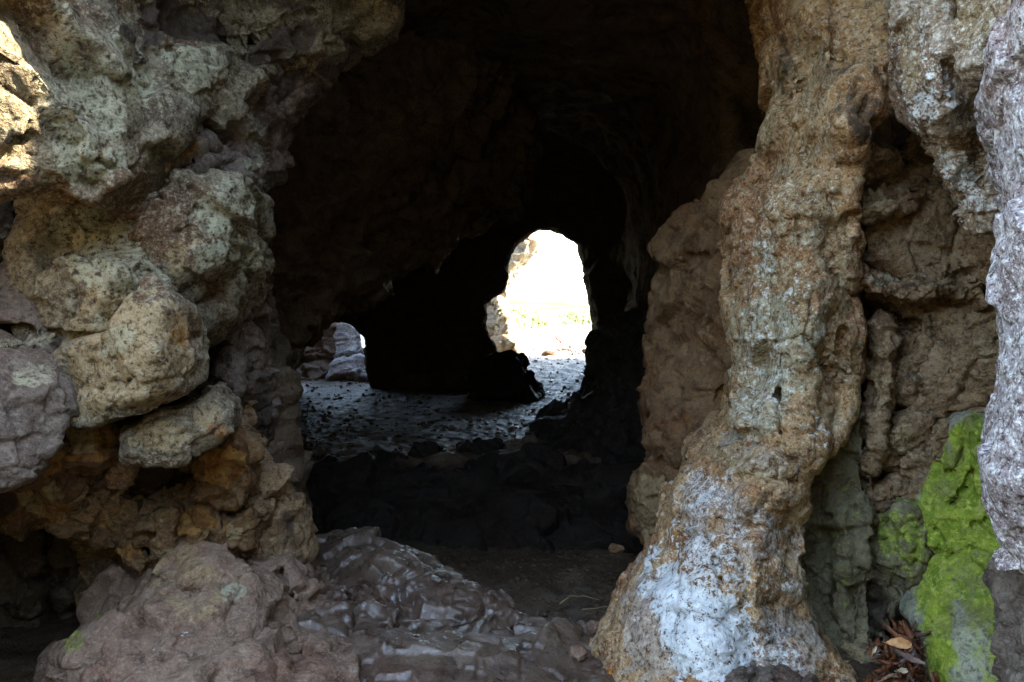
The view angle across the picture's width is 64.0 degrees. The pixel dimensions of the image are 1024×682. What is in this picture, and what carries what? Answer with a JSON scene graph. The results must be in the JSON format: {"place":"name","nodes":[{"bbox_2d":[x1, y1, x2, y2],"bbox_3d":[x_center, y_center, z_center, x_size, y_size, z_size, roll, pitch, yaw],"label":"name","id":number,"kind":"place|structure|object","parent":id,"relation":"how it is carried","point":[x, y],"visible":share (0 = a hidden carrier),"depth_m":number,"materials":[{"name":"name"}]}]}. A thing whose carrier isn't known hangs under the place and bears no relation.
{"place":"outdoors","nodes":[
{"label":"outdoors","id":0,"kind":"place"},
{"bbox_2d":[49,5,765,611],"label":"cave wall","id":1,"kind":"structure","parent":0,"point":[421,327],"depth_m":7.68,"materials":[{"name":"stone"}]},
{"bbox_2d":[182,302,283,444],"bbox_3d":[-1.006,0.213,2.943,0.383,0.778,0.658,0,0,-19],"label":"rock buttress","id":2,"kind":"object","parent":1,"relation":"attached to","point":[240,363],"visible":0.38,"depth_m":2.75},
{"bbox_2d":[266,29,545,369],"bbox_3d":[-0.738,-0.836,5.002,1.484,2.150,3.304,0,0,39],"label":"hanging rock","id":3,"kind":"object","parent":1,"relation":"hanging from","point":[409,150],"visible":0.63,"depth_m":4.56,"materials":[{"name":"stone"}]},
{"bbox_2d":[624,148,755,545],"bbox_3d":[0.843,0.095,3.278,0.744,1.921,1.075,0,0,-42],"label":"rock buttress","id":4,"kind":"object","parent":1,"relation":"attached to","point":[687,362],"visible":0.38,"depth_m":3.19,"materials":[{"name":"stone"}]},
{"bbox_2d":[0,335,931,681],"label":"cave floor","id":5,"kind":"structure","parent":0,"point":[22,649],"depth_m":4.85,"materials":[{"name":"stone"}]},
{"bbox_2d":[0,201,16,262],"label":"alcove rock","id":6,"kind":"object","parent":5,"relation":"on","point":[8,214],"visible":0.02,"depth_m":2.60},
{"bbox_2d":[70,544,121,606],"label":"rock","id":7,"kind":"object","parent":5,"relation":"on","point":[93,562],"visible":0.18,"depth_m":2.62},
{"bbox_2d":[45,489,145,551],"bbox_3d":[-1.262,0.537,2.549,0.291,0.266,0.470,0,0,-21],"label":"rock block","id":8,"kind":"object","parent":7,"relation":"on","point":[92,525],"visible":0.52,"depth_m":2.39,"materials":[{"name":"stone"}]},
{"bbox_2d":[46,456,139,541],"bbox_3d":[-1.286,0.452,2.501,0.256,0.327,0.531,0,0,-27],"label":"rock block","id":9,"kind":"object","parent":8,"relation":"on","point":[118,476],"visible":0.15,"depth_m":2.32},
{"bbox_2d":[60,419,126,474],"bbox_3d":[-1.211,0.272,2.349,0.250,0.207,0.424,0,0,-27],"label":"rock block","id":10,"kind":"object","parent":9,"relation":"on","point":[93,452],"visible":0.45,"depth_m":2.18,"materials":[{"name":"stone"}]},
{"bbox_2d":[0,347,79,492],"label":"rock slab","id":11,"kind":"object","parent":10,"relation":"on","point":[39,407],"visible":0.74,"depth_m":1.92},
{"bbox_2d":[0,261,61,353],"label":"rock block","id":12,"kind":"object","parent":11,"relation":"on","point":[17,308],"visible":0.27,"depth_m":2.08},
{"bbox_2d":[51,273,209,430],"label":"wedge block","id":13,"kind":"structure","parent":10,"relation":"on","point":[146,351],"depth_m":2.00,"materials":[{"name":"stone"}]},
{"bbox_2d":[2,188,265,346],"bbox_3d":[-1.056,-0.201,2.418,0.764,0.660,0.654,0,0,-32],"label":"rock mass","id":14,"kind":"object","parent":13,"relation":"on","point":[76,268],"visible":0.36,"depth_m":2.13,"materials":[{"name":"stone"}]},
{"bbox_2d":[127,168,275,346],"bbox_3d":[-0.937,-0.234,2.591,0.354,0.520,0.841,0,0,-4],"label":"rounded boulder","id":15,"kind":"object","parent":14,"relation":"on","point":[192,232],"visible":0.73,"depth_m":2.25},
{"bbox_2d":[107,39,350,221],"bbox_3d":[-0.890,-0.727,2.691,0.367,0.835,1.108,0,0,28],"label":"rock ledge","id":16,"kind":"object","parent":15,"relation":"on","point":[254,144],"visible":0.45,"depth_m":2.65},
{"bbox_2d":[0,0,404,213],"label":"overhanging boulder","id":17,"kind":"object","parent":14,"relation":"on","point":[108,105],"visible":0.86,"depth_m":2.10,"materials":[{"name":"stone"}]},
{"bbox_2d":[252,238,312,506],"bbox_3d":[-0.990,0.002,3.063,0.531,2.089,0.657,0,0,-22],"label":"rock jamb","id":18,"kind":"object","parent":5,"relation":"on","point":[289,390],"visible":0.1,"depth_m":2.93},
{"bbox_2d":[295,322,339,381],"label":"rock","id":19,"kind":"object","parent":5,"relation":"on","point":[316,360],"visible":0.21,"depth_m":8.68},
{"bbox_2d":[312,453,335,459],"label":"lip stone","id":20,"kind":"object","parent":5,"relation":"on","point":[321,456],"visible":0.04,"depth_m":4.51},
{"bbox_2d":[325,322,367,381],"bbox_3d":[-1.745,0.178,8.868,0.504,1.286,1.555,0,0,-10],"label":"rock column","id":21,"kind":"object","parent":5,"relation":"on","point":[347,363],"visible":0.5,"depth_m":8.53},
{"bbox_2d":[367,449,408,460],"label":"lip stone","id":22,"kind":"object","parent":5,"relation":"on","point":[381,453],"visible":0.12,"depth_m":4.52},
{"bbox_2d":[408,441,446,457],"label":"lip stone","id":23,"kind":"object","parent":5,"relation":"on","point":[423,449],"visible":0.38,"depth_m":4.55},
{"bbox_2d":[298,526,614,681],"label":"wet rock apron","id":24,"kind":"object","parent":5,"relation":"on","point":[403,612],"visible":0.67,"depth_m":2.51,"materials":[{"name":"stone"}]},
{"bbox_2d":[239,461,319,564],"bbox_3d":[-0.827,0.640,2.832,0.315,0.494,0.563,0,0,-15],"label":"boulder","id":25,"kind":"object","parent":24,"relation":"on","point":[281,507],"visible":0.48,"depth_m":2.66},
{"bbox_2d":[178,425,264,513],"bbox_3d":[-0.912,0.398,2.565,0.250,0.304,0.455,0,0,-20],"label":"rock block","id":26,"kind":"object","parent":25,"relation":"on","point":[227,471],"visible":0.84,"depth_m":2.42,"materials":[{"name":"stone"}]},
{"bbox_2d":[118,381,243,467],"bbox_3d":[-0.923,0.230,2.309,0.334,0.218,0.469,0,0,-21],"label":"rock ledge","id":27,"kind":"object","parent":26,"relation":"on","point":[208,418],"visible":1,"depth_m":2.12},
{"bbox_2d":[569,644,587,661],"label":"stone","id":28,"kind":"object","parent":24,"relation":"on","point":[578,653],"visible":0.98,"depth_m":2.40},
{"bbox_2d":[586,620,599,634],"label":"pebble","id":29,"kind":"object","parent":24,"relation":"on","point":[591,627],"visible":0.82,"depth_m":2.58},
{"bbox_2d":[299,342,634,619],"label":"earth crumbs","id":30,"kind":"object","parent":5,"relation":"on","point":[543,611],"visible":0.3,"depth_m":4.76,"materials":[{"name":"soil"}]},
{"bbox_2d":[306,442,643,555],"bbox_3d":[-0.237,0.894,4.252,2.285,0.723,1.074,0,0,5],"label":"rock step","id":31,"kind":"object","parent":5,"relation":"on","point":[543,497],"visible":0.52,"depth_m":4.00,"materials":[{"name":"stone"}]},
{"bbox_2d":[456,437,504,454],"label":"lip stone","id":32,"kind":"object","parent":5,"relation":"on","point":[478,446],"visible":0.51,"depth_m":4.62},
{"bbox_2d":[464,350,545,403],"bbox_3d":[-0.052,0.359,7.162,0.709,0.575,0.765,0,0,0],"label":"boulder","id":33,"kind":"object","parent":5,"relation":"on","point":[507,375],"visible":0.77,"depth_m":6.84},
{"bbox_2d":[503,434,546,449],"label":"lip stone","id":34,"kind":"object","parent":5,"relation":"on","point":[514,444],"visible":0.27,"depth_m":4.70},
{"bbox_2d":[541,350,554,355],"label":"stone","id":35,"kind":"object","parent":5,"relation":"on","point":[547,352],"visible":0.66,"depth_m":10.14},
{"bbox_2d":[557,348,580,353],"bbox_3d":[0.738,0.125,10.337,0.348,0.085,0.108,0,0,36],"label":"stick","id":36,"kind":"object","parent":5,"relation":"on","point":[566,349],"visible":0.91,"depth_m":10.38,"materials":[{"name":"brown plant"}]},
{"bbox_2d":[559,595,598,603],"bbox_3d":[0.222,0.870,2.771,0.162,0.031,0.027,0,0,-30],"label":"straw","id":37,"kind":"object","parent":5,"relation":"on","point":[576,596],"visible":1,"depth_m":2.76,"materials":[{"name":"grey plant"}]},
{"bbox_2d":[525,305,647,465],"bbox_3d":[0.535,0.441,4.966,0.933,1.342,1.336,0,0,0],"label":"boulder","id":38,"kind":"object","parent":5,"relation":"on","point":[602,420],"visible":0.49,"depth_m":4.76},
{"bbox_2d":[608,543,624,553],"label":"stone","id":39,"kind":"object","parent":5,"relation":"on","point":[614,548],"visible":1,"depth_m":3.38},
{"bbox_2d":[589,0,902,681],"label":"rock pillar","id":40,"kind":"object","parent":5,"relation":"on","point":[711,584],"visible":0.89,"depth_m":2.33,"materials":[{"name":"stone"}]},
{"bbox_2d":[801,408,882,663],"bbox_3d":[1.011,0.689,2.553,0.316,0.987,0.758,0,0,14],"label":"rock flute","id":41,"kind":"object","parent":40,"relation":"attached to","point":[837,562],"visible":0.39,"depth_m":2.42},
{"bbox_2d":[858,308,904,532],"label":"stone column","id":42,"kind":"structure","parent":40,"relation":"attached to","point":[885,341],"depth_m":2.45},
{"bbox_2d":[884,0,979,145],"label":"hanging lobe","id":43,"kind":"object","parent":40,"relation":"hanging from","point":[932,95],"visible":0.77,"depth_m":1.97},
{"bbox_2d":[920,134,999,235],"bbox_3d":[1.241,-0.436,2.194,0.254,0.322,0.401,0,0,23],"label":"hanging lobe","id":44,"kind":"object","parent":43,"relation":"hanging from","point":[961,171],"visible":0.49,"depth_m":2.10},
{"bbox_2d":[724,660,819,681],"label":"stone","id":45,"kind":"object","parent":5,"relation":"on","point":[770,672],"visible":0.69,"depth_m":2.02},
{"bbox_2d":[864,674,872,681],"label":"dead leaf","id":46,"kind":"object","parent":5,"relation":"on","point":[870,678],"visible":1,"depth_m":2.00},
{"bbox_2d":[868,634,879,656],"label":"dead leaf","id":47,"kind":"object","parent":5,"relation":"on","point":[877,641],"visible":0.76,"depth_m":2.19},
{"bbox_2d":[879,632,888,641],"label":"dead leaf","id":48,"kind":"object","parent":47,"relation":"on","point":[886,636],"visible":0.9,"depth_m":2.21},
{"bbox_2d":[884,637,911,648],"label":"dead leaf","id":49,"kind":"object","parent":5,"relation":"on","point":[900,642],"visible":1,"depth_m":2.06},
{"bbox_2d":[866,483,933,640],"bbox_3d":[1.195,0.674,2.540,0.286,0.513,0.446,0,0,21],"label":"boulder","id":50,"kind":"object","parent":5,"relation":"on","point":[902,553],"visible":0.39,"depth_m":2.40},
{"bbox_2d":[872,471,909,512],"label":"stone","id":51,"kind":"object","parent":50,"relation":"on","point":[888,488],"visible":0.68,"depth_m":2.45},
{"bbox_2d":[899,449,933,499],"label":"rock","id":52,"kind":"object","parent":50,"relation":"on","point":[915,466],"visible":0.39,"depth_m":2.42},
{"bbox_2d":[882,405,937,472],"bbox_3d":[1.222,0.305,2.572,0.242,0.221,0.325,0,0,18],"label":"boulder","id":53,"kind":"object","parent":52,"relation":"on","point":[911,427],"visible":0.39,"depth_m":2.44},
{"bbox_2d":[925,418,950,461],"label":"stone","id":54,"kind":"object","parent":52,"relation":"on","point":[934,449],"visible":0.43,"depth_m":2.37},
{"bbox_2d":[915,410,1000,556],"bbox_3d":[1.342,0.501,2.433,0.294,0.598,0.615,0,0,21],"label":"mossy rock","id":55,"kind":"object","parent":50,"relation":"on","point":[949,503],"visible":0.42,"depth_m":2.31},
{"bbox_2d":[898,649,913,660],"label":"dead leaf","id":56,"kind":"object","parent":5,"relation":"on","point":[911,652],"visible":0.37,"depth_m":2.10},
{"bbox_2d":[929,668,934,681],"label":"dead leaf","id":57,"kind":"object","parent":5,"relation":"on","point":[932,677],"visible":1,"depth_m":2.04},
{"bbox_2d":[933,670,939,681],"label":"dead leaf","id":58,"kind":"object","parent":5,"relation":"on","point":[936,677],"visible":0.91,"depth_m":2.04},
{"bbox_2d":[982,558,1023,681],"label":"rock block","id":59,"kind":"object","parent":5,"relation":"on","point":[1006,588],"visible":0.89,"depth_m":1.66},
{"bbox_2d":[974,0,1023,576],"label":"rock slab","id":60,"kind":"object","parent":59,"relation":"on","point":[999,107],"visible":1,"depth_m":1.47,"materials":[{"name":"stone"}]},
{"label":"dead leaf","id":61,"kind":"object","parent":5,"relation":"on","visible":0},
{"bbox_2d":[890,647,924,664],"bbox_3d":[0.975,0.780,2.027,0.095,0.018,0.015,24,-42,5],"label":"dead leaf","id":62,"kind":"object","parent":61,"relation":"on","point":[911,658],"visible":1,"depth_m":2.03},
{"bbox_2d":[360,297,591,335],"bbox_3d":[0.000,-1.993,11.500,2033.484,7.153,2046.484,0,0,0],"label":"ground","id":63,"kind":"structure","parent":0,"point":[548,304],"depth_m":24.89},
{"bbox_2d":[0,528,80,628],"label":"hollow wall","id":64,"kind":"structure","parent":63,"relation":"on","point":[39,572],"depth_m":2.75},
{"bbox_2d":[0,471,89,541],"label":"rock block","id":65,"kind":"object","parent":64,"relation":"on","point":[23,514],"visible":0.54,"depth_m":2.24,"materials":[{"name":"stone"}]},
{"bbox_2d":[9,435,70,492],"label":"rock block","id":66,"kind":"object","parent":65,"relation":"on","point":[51,473],"visible":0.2,"depth_m":2.15,"materials":[{"name":"stone"}]},
{"bbox_2d":[33,541,361,681],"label":"rock mound","id":67,"kind":"object","parent":63,"relation":"on","point":[204,611],"visible":0.72,"depth_m":2.19,"materials":[{"name":"stone"}]},
{"bbox_2d":[111,535,148,576],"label":"hanging rock","id":68,"kind":"object","parent":67,"relation":"on","point":[132,558],"visible":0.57,"depth_m":2.42,"materials":[{"name":"stone"}]},
{"bbox_2d":[148,499,183,576],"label":"stone column","id":69,"kind":"structure","parent":67,"relation":"on","point":[164,540],"depth_m":2.36,"materials":[{"name":"stone"}]},
{"bbox_2d":[131,478,261,557],"bbox_3d":[-0.995,0.553,2.596,0.423,0.280,0.495,0,0,-13],"label":"rock block","id":70,"kind":"object","parent":67,"relation":"on","point":[239,533],"visible":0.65,"depth_m":2.44,"materials":[{"name":"stone"}]},
{"bbox_2d":[127,400,274,496],"bbox_3d":[-1.086,0.444,2.799,0.615,0.524,0.517,0,0,-34],"label":"rock mass","id":71,"kind":"object","parent":67,"relation":"on","point":[149,481],"visible":0.09,"depth_m":2.59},
{"bbox_2d":[486,295,521,352],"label":"rock outcrop","id":72,"kind":"object","parent":63,"relation":"on","point":[502,327],"visible":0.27,"depth_m":10.23,"materials":[{"name":"stone"}]},
{"bbox_2d":[500,234,538,298],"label":"rock outcrop","id":73,"kind":"object","parent":63,"relation":"on","point":[525,252],"visible":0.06,"depth_m":11.50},
{"bbox_2d":[509,307,560,327],"bbox_3d":[0.136,-0.402,15.548,1.340,0.515,1.487,0,0,-41],"label":"bush","id":74,"kind":"object","parent":63,"relation":"on","point":[520,316],"visible":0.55,"depth_m":15.20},
{"bbox_2d":[549,307,591,324],"bbox_3d":[1.626,-0.495,17.406,2.470,0.493,1.580,0,0,22],"label":"bush","id":75,"kind":"object","parent":63,"relation":"on","point":[572,315],"visible":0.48,"depth_m":17.31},
{"bbox_2d":[899,548,997,681],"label":"mossy boulder","id":76,"kind":"object","parent":63,"relation":"on","point":[947,602],"visible":0.63,"depth_m":2.16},
{"label":"dead leaf","id":77,"kind":"object","parent":76,"relation":"on","visible":0},
{"label":"dead leaf","id":78,"kind":"object","parent":77,"relation":"on","visible":0},
{"bbox_2d":[903,616,919,638],"bbox_3d":[1.075,0.776,2.215,0.007,0.017,0.072,-12,45,-16],"label":"dead leaf","id":79,"kind":"object","parent":78,"relation":"on","point":[910,629],"visible":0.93,"depth_m":2.21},
{"label":"dead leaf","id":80,"kind":"object","parent":77,"relation":"on","visible":0},
{"label":"dead leaf","id":81,"kind":"object","parent":80,"relation":"on","visible":0},
{"bbox_2d":[882,621,909,639],"bbox_3d":[1.020,0.778,2.188,0.082,0.019,0.014,32,-11,33],"label":"dead leaf","id":82,"kind":"object","parent":81,"relation":"on","point":[890,630],"visible":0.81,"depth_m":2.18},
{"bbox_2d":[507,230,586,297],"label":"sky","id":83,"kind":"structure","parent":0,"point":[556,271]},
{"bbox_2d":[515,311,591,333],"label":"grass","id":84,"kind":"structure","parent":0,"point":[549,327],"depth_m":14.54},
{"bbox_2d":[402,0,759,254],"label":"cave roof","id":85,"kind":"structure","parent":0,"point":[594,80],"depth_m":4.68,"materials":[{"name":"stone"}]},
{"bbox_2d":[858,125,915,626],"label":"recess wall","id":86,"kind":"structure","parent":0,"point":[903,132],"depth_m":2.73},
{"bbox_2d":[863,297,998,421],"bbox_3d":[1.393,0.045,2.652,0.507,0.516,0.528,0,0,30],"label":"rock mass","id":87,"kind":"object","parent":86,"relation":"attached to","point":[946,358],"visible":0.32,"depth_m":2.45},
{"bbox_2d":[861,261,957,307],"bbox_3d":[1.242,-0.183,2.567,0.316,0.166,0.481,0,0,24],"label":"rock ledge","id":88,"kind":"object","parent":87,"relation":"on","point":[926,284],"visible":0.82,"depth_m":2.41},
{"bbox_2d":[861,187,957,279],"bbox_3d":[1.289,-0.323,2.602,0.328,0.300,0.445,0,0,25],"label":"rock block","id":89,"kind":"object","parent":88,"relation":"on","point":[906,246],"visible":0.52,"depth_m":2.44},
{"bbox_2d":[859,166,941,225],"bbox_3d":[1.236,-0.462,2.575,0.305,0.246,0.611,0,0,35],"label":"rock block","id":90,"kind":"object","parent":89,"relation":"on","point":[906,196],"visible":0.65,"depth_m":2.41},
{"bbox_2d":[863,142,904,189],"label":"rock block","id":91,"kind":"object","parent":90,"relation":"on","point":[885,165],"visible":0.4,"depth_m":2.40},
{"bbox_2d":[902,132,950,192],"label":"rock block","id":92,"kind":"object","parent":89,"relation":"on","point":[913,153],"visible":0.33,"depth_m":2.48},
{"bbox_2d":[944,217,995,311],"bbox_3d":[1.455,-0.251,2.555,0.295,0.352,0.496,0,0,31],"label":"rock block","id":93,"kind":"object","parent":87,"relation":"on","point":[969,258],"visible":0.35,"depth_m":2.41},
{"label":"dead leaf","id":94,"kind":"object","parent":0,"visible":0},
{"bbox_2d":[895,620,906,636],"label":"dead leaf","id":95,"kind":"object","parent":94,"relation":"on","point":[899,626],"visible":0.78,"depth_m":2.22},
{"bbox_2d":[899,629,930,636],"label":"dead leaf","id":96,"kind":"object","parent":94,"relation":"on","point":[919,634],"visible":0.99,"depth_m":2.19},
{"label":"cliff","id":97,"kind":"structure","parent":0,"visible":0},
{"bbox_2d":[942,0,1010,85],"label":"hanging lobe","id":98,"kind":"object","parent":97,"relation":"attached to","point":[966,31],"visible":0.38,"depth_m":1.80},
{"label":"dead leaf","id":99,"kind":"object","parent":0,"visible":0},
{"label":"dead leaf","id":100,"kind":"object","parent":99,"relation":"on","visible":0},
{"bbox_2d":[905,671,911,681],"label":"dead leaf","id":101,"kind":"object","parent":100,"relation":"on","point":[908,674],"visible":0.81,"depth_m":2.03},
{"label":"dead leaf","id":102,"kind":"object","parent":100,"relation":"on","visible":0},
{"bbox_2d":[910,674,927,681],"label":"dead leaf","id":103,"kind":"object","parent":102,"relation":"on","point":[920,678],"visible":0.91,"depth_m":2.02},
{"bbox_2d":[877,667,903,681],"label":"dead leaf","id":104,"kind":"object","parent":103,"relation":"on","point":[897,679],"visible":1,"depth_m":2.02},
{"bbox_2d":[897,667,907,672],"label":"dead leaf","id":105,"kind":"object","parent":103,"relation":"on","point":[903,670],"visible":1,"depth_m":2.00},
{"label":"dead leaf","id":106,"kind":"object","parent":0,"visible":0},
{"bbox_2d":[863,635,888,659],"bbox_3d":[0.960,0.807,2.144,0.014,0.012,0.096,1,34,-45],"label":"dead leaf","id":107,"kind":"object","parent":106,"relation":"on","point":[878,648],"visible":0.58,"depth_m":2.15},
{"label":"dead leaf","id":108,"kind":"object","parent":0,"visible":0},
{"bbox_2d":[884,636,898,660],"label":"dead leaf","id":109,"kind":"object","parent":108,"relation":"on","point":[890,650],"visible":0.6,"depth_m":2.11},
{"label":"dead leaf","id":110,"kind":"object","parent":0,"visible":0},
{"bbox_2d":[918,666,929,680],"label":"dead leaf","id":111,"kind":"object","parent":110,"relation":"on","point":[922,672],"visible":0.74,"depth_m":2.04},
{"label":"dead leaf","id":112,"kind":"object","parent":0,"visible":0},
{"label":"dead leaf","id":113,"kind":"object","parent":112,"relation":"on","visible":0},
{"bbox_2d":[912,621,923,644],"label":"dead leaf","id":114,"kind":"object","parent":113,"relation":"on","point":[914,625],"visible":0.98,"depth_m":2.23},
{"label":"dead leaf","id":115,"kind":"object","parent":112,"relation":"on","visible":0},
{"bbox_2d":[902,620,921,653],"bbox_3d":[1.064,0.793,2.187,0.016,0.095,0.022,-10,-39,-10],"label":"dead leaf","id":116,"kind":"object","parent":115,"relation":"on","point":[907,631],"visible":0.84,"depth_m":2.20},
{"label":"dead leaf","id":117,"kind":"object","parent":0,"visible":0},
{"bbox_2d":[892,651,897,660],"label":"dead leaf","id":118,"kind":"object","parent":117,"relation":"on","point":[895,656],"visible":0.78,"depth_m":2.09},
{"label":"dead leaf","id":119,"kind":"object","parent":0,"visible":0},
{"bbox_2d":[899,630,920,634],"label":"dead leaf","id":120,"kind":"object","parent":119,"relation":"on","point":[903,632],"visible":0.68,"depth_m":2.22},
{"label":"dead leaf","id":121,"kind":"object","parent":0,"visible":0},
{"bbox_2d":[912,629,923,664],"bbox_3d":[1.060,0.808,2.157,0.009,0.090,0.022,15,-35,-36],"label":"dead leaf","id":122,"kind":"object","parent":121,"relation":"on","point":[914,649],"visible":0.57,"depth_m":2.16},
{"label":"dead leaf","id":123,"kind":"object","parent":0,"visible":0},
{"bbox_2d":[869,654,882,659],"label":"dead leaf","id":124,"kind":"object","parent":123,"relation":"on","point":[878,656],"visible":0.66,"depth_m":2.15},
{"label":"dead leaf","id":125,"kind":"object","parent":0,"visible":0},
{"label":"dead leaf","id":126,"kind":"object","parent":125,"relation":"on","visible":0},
{"bbox_2d":[871,658,900,664],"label":"dead leaf","id":127,"kind":"object","parent":126,"relation":"on","point":[882,661],"visible":0.81,"depth_m":2.09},
{"label":"dead leaf","id":128,"kind":"object","parent":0,"visible":0},
{"label":"dead leaf","id":129,"kind":"object","parent":128,"relation":"on","visible":0},
{"bbox_2d":[877,662,893,679],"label":"dead leaf","id":130,"kind":"object","parent":129,"relation":"on","point":[882,674],"visible":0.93,"depth_m":2.04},
{"bbox_2d":[876,672,898,681],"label":"dead leaf","id":131,"kind":"object","parent":130,"relation":"on","point":[885,678],"visible":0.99,"depth_m":2.02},
{"label":"dead leaf","id":132,"kind":"object","parent":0,"visible":0},
{"bbox_2d":[875,655,894,672],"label":"dead leaf","id":133,"kind":"object","parent":132,"relation":"on","point":[889,665],"visible":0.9,"depth_m":2.04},
{"label":"dead leaf","id":134,"kind":"object","parent":133,"relation":"on","visible":0},
{"bbox_2d":[884,665,920,670],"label":"dead leaf","id":135,"kind":"object","parent":134,"relation":"on","point":[916,667],"visible":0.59,"depth_m":2.06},
{"label":"dead leaf","id":136,"kind":"object","parent":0,"visible":0},
{"bbox_2d":[905,659,928,681],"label":"dead leaf","id":137,"kind":"object","parent":136,"relation":"on","point":[911,668],"visible":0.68,"depth_m":2.05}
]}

